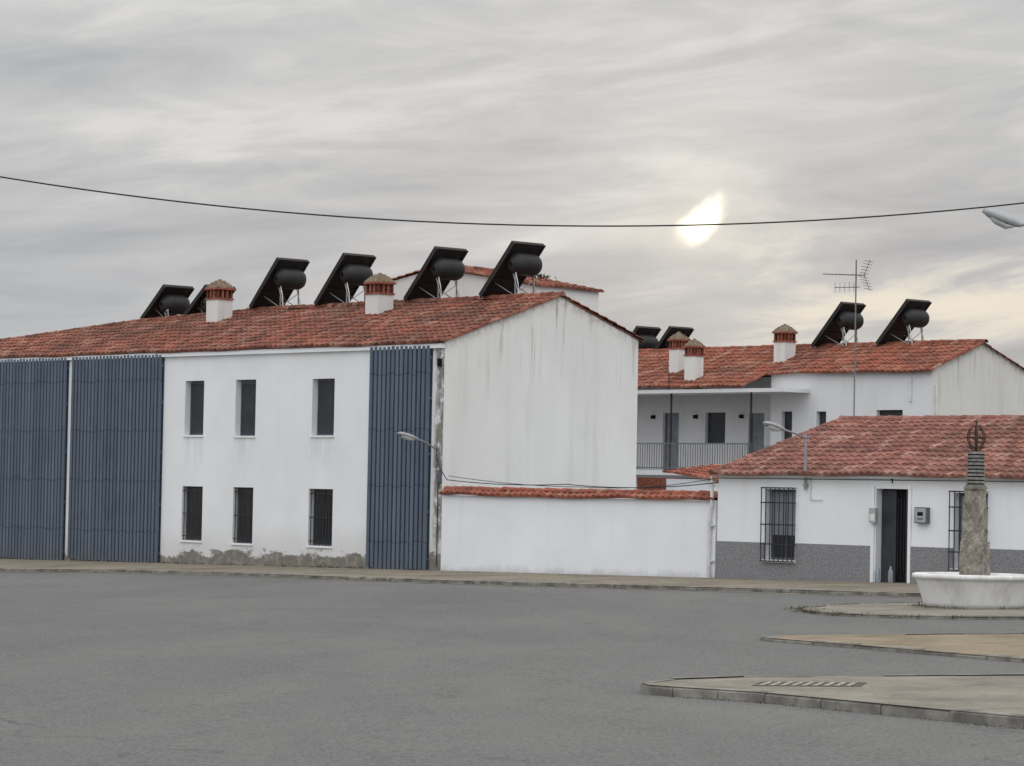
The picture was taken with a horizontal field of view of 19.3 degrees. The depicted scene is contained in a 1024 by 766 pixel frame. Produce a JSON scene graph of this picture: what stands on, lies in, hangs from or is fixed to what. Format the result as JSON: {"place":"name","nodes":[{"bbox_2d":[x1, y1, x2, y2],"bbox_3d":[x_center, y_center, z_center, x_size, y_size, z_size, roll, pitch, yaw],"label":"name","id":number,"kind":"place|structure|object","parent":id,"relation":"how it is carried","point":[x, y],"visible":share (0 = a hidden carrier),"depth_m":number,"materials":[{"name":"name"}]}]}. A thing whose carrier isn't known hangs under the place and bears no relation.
{"place":"outdoors","nodes":[
{"label":"outdoors","id":0,"kind":"place"},
{"bbox_2d":[0,559,919,592],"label":"pavement","id":1,"kind":"structure","parent":0,"point":[887,587],"depth_m":69.74,"materials":[{"name":"grey concrete"}]},
{"bbox_2d":[441,495,717,577],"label":"masonry","id":2,"kind":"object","parent":1,"relation":"on","point":[628,537],"visible":0.68,"depth_m":71.45,"materials":[{"name":"white paint"}]},
{"bbox_2d":[439,486,717,500],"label":"tile coping","id":3,"kind":"object","parent":2,"relation":"on","point":[565,493],"visible":1,"depth_m":71.48,"materials":[{"name":"tile"}]},
{"bbox_2d":[707,476,715,577],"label":"drainpipe","id":4,"kind":"object","parent":2,"relation":"attached to","point":[709,560],"visible":0.91,"depth_m":68.17,"materials":[{"name":"white plastic"}]},
{"bbox_2d":[875,566,879,582],"bbox_3d":[7.835,4.101,64.414,0.107,0.370,0.110,3,-3,-43],"label":"water bottle","id":5,"kind":"object","parent":1,"relation":"on","point":[877,575],"visible":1,"depth_m":64.37,"materials":[{"name":"grey"}]},
{"bbox_2d":[888,566,892,582],"bbox_3d":[8.085,4.096,64.142,0.107,0.370,0.110,3,-3,-43],"label":"water bottle","id":6,"kind":"object","parent":1,"relation":"on","point":[890,575],"visible":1,"depth_m":64.10,"materials":[{"name":"grey"}]},
{"bbox_2d":[0,572,1023,765],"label":"asphalt road","id":7,"kind":"structure","parent":0,"point":[113,669],"depth_m":33.48,"materials":[{"name":"grey asphalt"}]},
{"bbox_2d":[34,572,921,597],"bbox_3d":[0.605,4.307,62.744,59.907,1.014,5.949,-1,-3,39],"label":"gutter","id":8,"kind":"object","parent":7,"relation":"on","point":[490,585],"visible":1,"depth_m":64.05,"materials":[{"name":"grey concrete"}]},
{"bbox_2d":[640,674,1023,728],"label":"traffic island","id":9,"kind":"structure","parent":7,"relation":"on","point":[992,699],"depth_m":28.84,"materials":[{"name":"concrete"}]},
{"bbox_2d":[752,682,866,686],"bbox_3d":[2.963,3.002,29.930,1.104,0.034,0.664,1,-2,10],"label":"drain cover","id":10,"kind":"object","parent":9,"relation":"on","point":[828,684],"visible":1,"depth_m":29.85,"materials":[{"name":"black metal"}]},
{"bbox_2d":[759,633,1023,662],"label":"traffic island","id":11,"kind":"structure","parent":7,"relation":"on","point":[1007,647],"depth_m":38.94,"materials":[{"name":"concrete"}]},
{"bbox_2d":[803,602,1023,619],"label":"fountain island","id":12,"kind":"structure","parent":7,"relation":"on","point":[882,610],"depth_m":48.72,"materials":[{"name":"concrete"}]},
{"bbox_2d":[912,419,1023,608],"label":"stone fountain monument","id":13,"kind":"object","parent":12,"relation":"on","point":[973,583],"visible":0.98,"depth_m":50.45,"materials":[{"name":"stone"}]},
{"bbox_3d":[-13.994,-0.423,45.034,0.232,8.400,0.400,1,-2,0],"label":"utility pole","id":14,"kind":"object","parent":7,"relation":"on","visible":0},
{"bbox_2d":[0,176,1023,226],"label":"overhead cable","id":15,"kind":"object","parent":14,"relation":"attached to","point":[513,224],"visible":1,"depth_m":45.11,"materials":[{"name":"black rubber"}]},
{"bbox_2d":[0,0,1023,366],"label":"sky","id":16,"kind":"structure","parent":0,"point":[531,112],"materials":[{"name":"grey"}]},
{"bbox_3d":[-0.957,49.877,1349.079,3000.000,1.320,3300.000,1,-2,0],"label":"ground","id":17,"kind":"structure","parent":0,"visible":0},
{"bbox_2d":[0,297,637,569],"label":"walls","id":18,"kind":"structure","parent":17,"relation":"on","point":[545,393],"depth_m":78.75,"materials":[{"name":"white paint"}]},
{"bbox_2d":[0,345,432,569],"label":"slatted screens","id":19,"kind":"object","parent":18,"relation":"attached to","point":[115,464],"visible":0.97,"depth_m":85.27,"materials":[{"name":"blue metal"}]},
{"bbox_2d":[0,343,444,361],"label":"eave moulding","id":20,"kind":"object","parent":18,"relation":"attached to","point":[289,350],"visible":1,"depth_m":80.77,"materials":[{"name":"white paint"}]},
{"bbox_2d":[179,379,334,547],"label":"windows","id":21,"kind":"structure","parent":18,"relation":"attached to","point":[322,518],"depth_m":81.21,"materials":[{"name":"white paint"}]},
{"bbox_2d":[0,291,644,357],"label":"tiled roof","id":22,"kind":"structure","parent":18,"relation":"on","point":[418,321],"depth_m":82.60,"materials":[{"name":"tile"}]},
{"bbox_2d":[140,284,194,318],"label":"solar water heater","id":23,"kind":"object","parent":22,"relation":"on","point":[170,300],"visible":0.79,"depth_m":90.44,"materials":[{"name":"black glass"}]},
{"bbox_2d":[183,284,236,314],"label":"solar water heater","id":24,"kind":"object","parent":22,"relation":"on","point":[197,304],"visible":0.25,"depth_m":89.06,"materials":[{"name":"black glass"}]},
{"bbox_2d":[204,279,234,321],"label":"chimney","id":25,"kind":"object","parent":22,"relation":"on","point":[219,299],"visible":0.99,"depth_m":86.97,"materials":[{"name":"white paint"}]},
{"bbox_2d":[249,257,309,309],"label":"solar water heater","id":26,"kind":"object","parent":22,"relation":"on","point":[284,278],"visible":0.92,"depth_m":86.86,"materials":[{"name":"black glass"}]},
{"bbox_2d":[314,253,376,305],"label":"solar water heater","id":27,"kind":"object","parent":22,"relation":"on","point":[351,273],"visible":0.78,"depth_m":84.64,"materials":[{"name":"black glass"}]},
{"bbox_2d":[363,273,395,313],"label":"chimney","id":28,"kind":"object","parent":22,"relation":"on","point":[379,293],"visible":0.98,"depth_m":81.67,"materials":[{"name":"white paint"}]},
{"bbox_2d":[403,246,468,301],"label":"solar water heater","id":29,"kind":"object","parent":22,"relation":"on","point":[441,269],"visible":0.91,"depth_m":81.77,"materials":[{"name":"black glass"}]},
{"bbox_2d":[479,241,545,297],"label":"solar water heater","id":30,"kind":"object","parent":22,"relation":"on","point":[519,262],"visible":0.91,"depth_m":79.51,"materials":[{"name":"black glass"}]},
{"bbox_2d":[397,432,437,467],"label":"street lamp","id":31,"kind":"object","parent":18,"relation":"attached to","point":[407,436],"visible":1,"depth_m":74.72,"materials":[{"name":"metal"}]},
{"bbox_2d":[436,358,441,481],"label":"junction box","id":32,"kind":"object","parent":18,"relation":"attached to","point":[439,472],"visible":1,"depth_m":75.14,"materials":[{"name":"grey plastic"}]},
{"bbox_2d":[392,265,603,311],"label":"white block","id":33,"kind":"structure","parent":18,"relation":"on","point":[472,281],"depth_m":86.53,"materials":[{"name":"paint"}]},
{"bbox_2d":[0,568,920,596],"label":"pavement kerb","id":34,"kind":"structure","parent":17,"relation":"on","point":[743,589],"depth_m":64.57,"materials":[{"name":"concrete"}]},
{"bbox_2d":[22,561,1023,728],"bbox_3d":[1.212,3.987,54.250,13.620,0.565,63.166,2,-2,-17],"label":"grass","id":35,"kind":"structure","parent":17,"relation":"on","point":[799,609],"depth_m":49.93,"materials":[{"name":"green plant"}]},
{"bbox_2d":[637,464,720,500],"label":"shed","id":36,"kind":"structure","parent":17,"relation":"on","point":[699,473],"depth_m":80.35,"materials":[{"name":"brick"}]},
{"bbox_2d":[636,344,1023,469],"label":"walls","id":37,"kind":"structure","parent":17,"relation":"on","point":[983,379],"depth_m":95.03,"materials":[{"name":"white paint"}]},
{"bbox_2d":[636,372,766,469],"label":"balcony railing","id":38,"kind":"object","parent":37,"relation":"attached to","point":[669,467],"visible":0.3,"depth_m":98.21,"materials":[{"name":"grey metal"}]},
{"bbox_2d":[636,388,809,488],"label":"balcony slabs","id":39,"kind":"structure","parent":37,"relation":"attached to","point":[652,473],"depth_m":97.84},
{"bbox_2d":[651,410,902,469],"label":"windows and doors","id":40,"kind":"structure","parent":37,"relation":"attached to","point":[716,427],"depth_m":100.22,"materials":[{"name":"metal"}]},
{"bbox_2d":[638,339,1023,387],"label":"tiled roof","id":41,"kind":"structure","parent":37,"relation":"on","point":[733,366],"depth_m":96.90,"materials":[{"name":"tile"}]},
{"bbox_2d":[633,326,660,348],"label":"solar water heater","id":42,"kind":"object","parent":41,"relation":"on","point":[648,335],"visible":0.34,"depth_m":105.11,"materials":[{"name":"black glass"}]},
{"bbox_2d":[654,326,693,348],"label":"solar water heater","id":43,"kind":"object","parent":41,"relation":"on","point":[670,331],"visible":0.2,"depth_m":103.95,"materials":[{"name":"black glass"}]},
{"bbox_2d":[667,332,689,372],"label":"chimney","id":44,"kind":"object","parent":41,"relation":"on","point":[678,341],"visible":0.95,"depth_m":100.02,"materials":[{"name":"white paint"}]},
{"bbox_2d":[683,339,705,388],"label":"chimney","id":45,"kind":"object","parent":41,"relation":"on","point":[694,355],"visible":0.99,"depth_m":98.53,"materials":[{"name":"white paint"}]},
{"bbox_2d":[772,324,797,367],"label":"chimney","id":46,"kind":"object","parent":41,"relation":"on","point":[785,341],"visible":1,"depth_m":97.88,"materials":[{"name":"white paint"}]},
{"bbox_2d":[811,302,865,347],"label":"solar water heater","id":47,"kind":"object","parent":41,"relation":"on","point":[838,325],"visible":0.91,"depth_m":97.83,"materials":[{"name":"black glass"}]},
{"bbox_2d":[875,299,931,345],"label":"solar water heater","id":48,"kind":"object","parent":41,"relation":"on","point":[909,316],"visible":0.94,"depth_m":95.82,"materials":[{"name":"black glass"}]},
{"bbox_2d":[909,377,936,413],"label":"pipes","id":49,"kind":"object","parent":37,"relation":"attached to","point":[910,388],"visible":1,"depth_m":92.45,"materials":[{"name":"white plastic"}]},
{"bbox_2d":[717,475,1023,581],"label":"walls","id":50,"kind":"structure","parent":17,"relation":"on","point":[836,512],"depth_m":65.14,"materials":[{"name":"white paint"}]},
{"bbox_2d":[436,454,1023,565],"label":"wall cables","id":51,"kind":"object","parent":50,"relation":"attached to","point":[670,486],"depth_m":69.38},
{"bbox_2d":[763,421,808,489],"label":"street lamp","id":52,"kind":"object","parent":50,"relation":"attached to","point":[772,426],"visible":1,"depth_m":65.94,"materials":[{"name":"metal"}]},
{"bbox_2d":[808,477,816,499],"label":"conduit","id":53,"kind":"object","parent":50,"relation":"attached to","point":[810,490],"visible":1,"depth_m":66.05,"materials":[{"name":"white plastic"}]},
{"bbox_2d":[708,415,1023,479],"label":"tiled roof","id":54,"kind":"structure","parent":50,"relation":"on","point":[929,446],"depth_m":66.91,"materials":[{"name":"tile"}]},
{"bbox_2d":[823,260,872,415],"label":"tv antenna","id":55,"kind":"object","parent":54,"relation":"on","point":[856,274],"visible":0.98,"depth_m":71.17,"materials":[{"name":"grey metal"}]},
{"bbox_2d":[715,475,1023,582],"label":"dado and mouldings","id":56,"kind":"object","parent":50,"relation":"attached to","point":[817,562],"visible":0.47,"depth_m":65.39,"materials":[{"name":"grey paint"}]},
{"bbox_2d":[869,508,877,522],"bbox_3d":[7.777,2.852,64.628,0.097,0.320,0.180,3,-3,-43],"label":"electric meter box","id":57,"kind":"object","parent":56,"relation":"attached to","point":[873,515],"visible":1,"depth_m":64.58,"materials":[{"name":"white plastic"}]},
{"bbox_2d":[759,487,988,582],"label":"windows and door","id":58,"kind":"structure","parent":50,"relation":"attached to","point":[782,517],"depth_m":64.69,"materials":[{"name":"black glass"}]},
{"bbox_2d":[914,507,929,523],"bbox_3d":[8.689,2.805,63.667,0.127,0.340,0.330,3,-3,-43],"label":"letter box","id":59,"kind":"object","parent":50,"relation":"attached to","point":[921,514],"visible":1,"depth_m":63.59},
{"bbox_2d":[982,208,1023,228],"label":"street lamp","id":60,"kind":"object","parent":17,"relation":"on","point":[1002,219],"visible":1,"depth_m":45.04,"materials":[{"name":"metal"}]}
]}

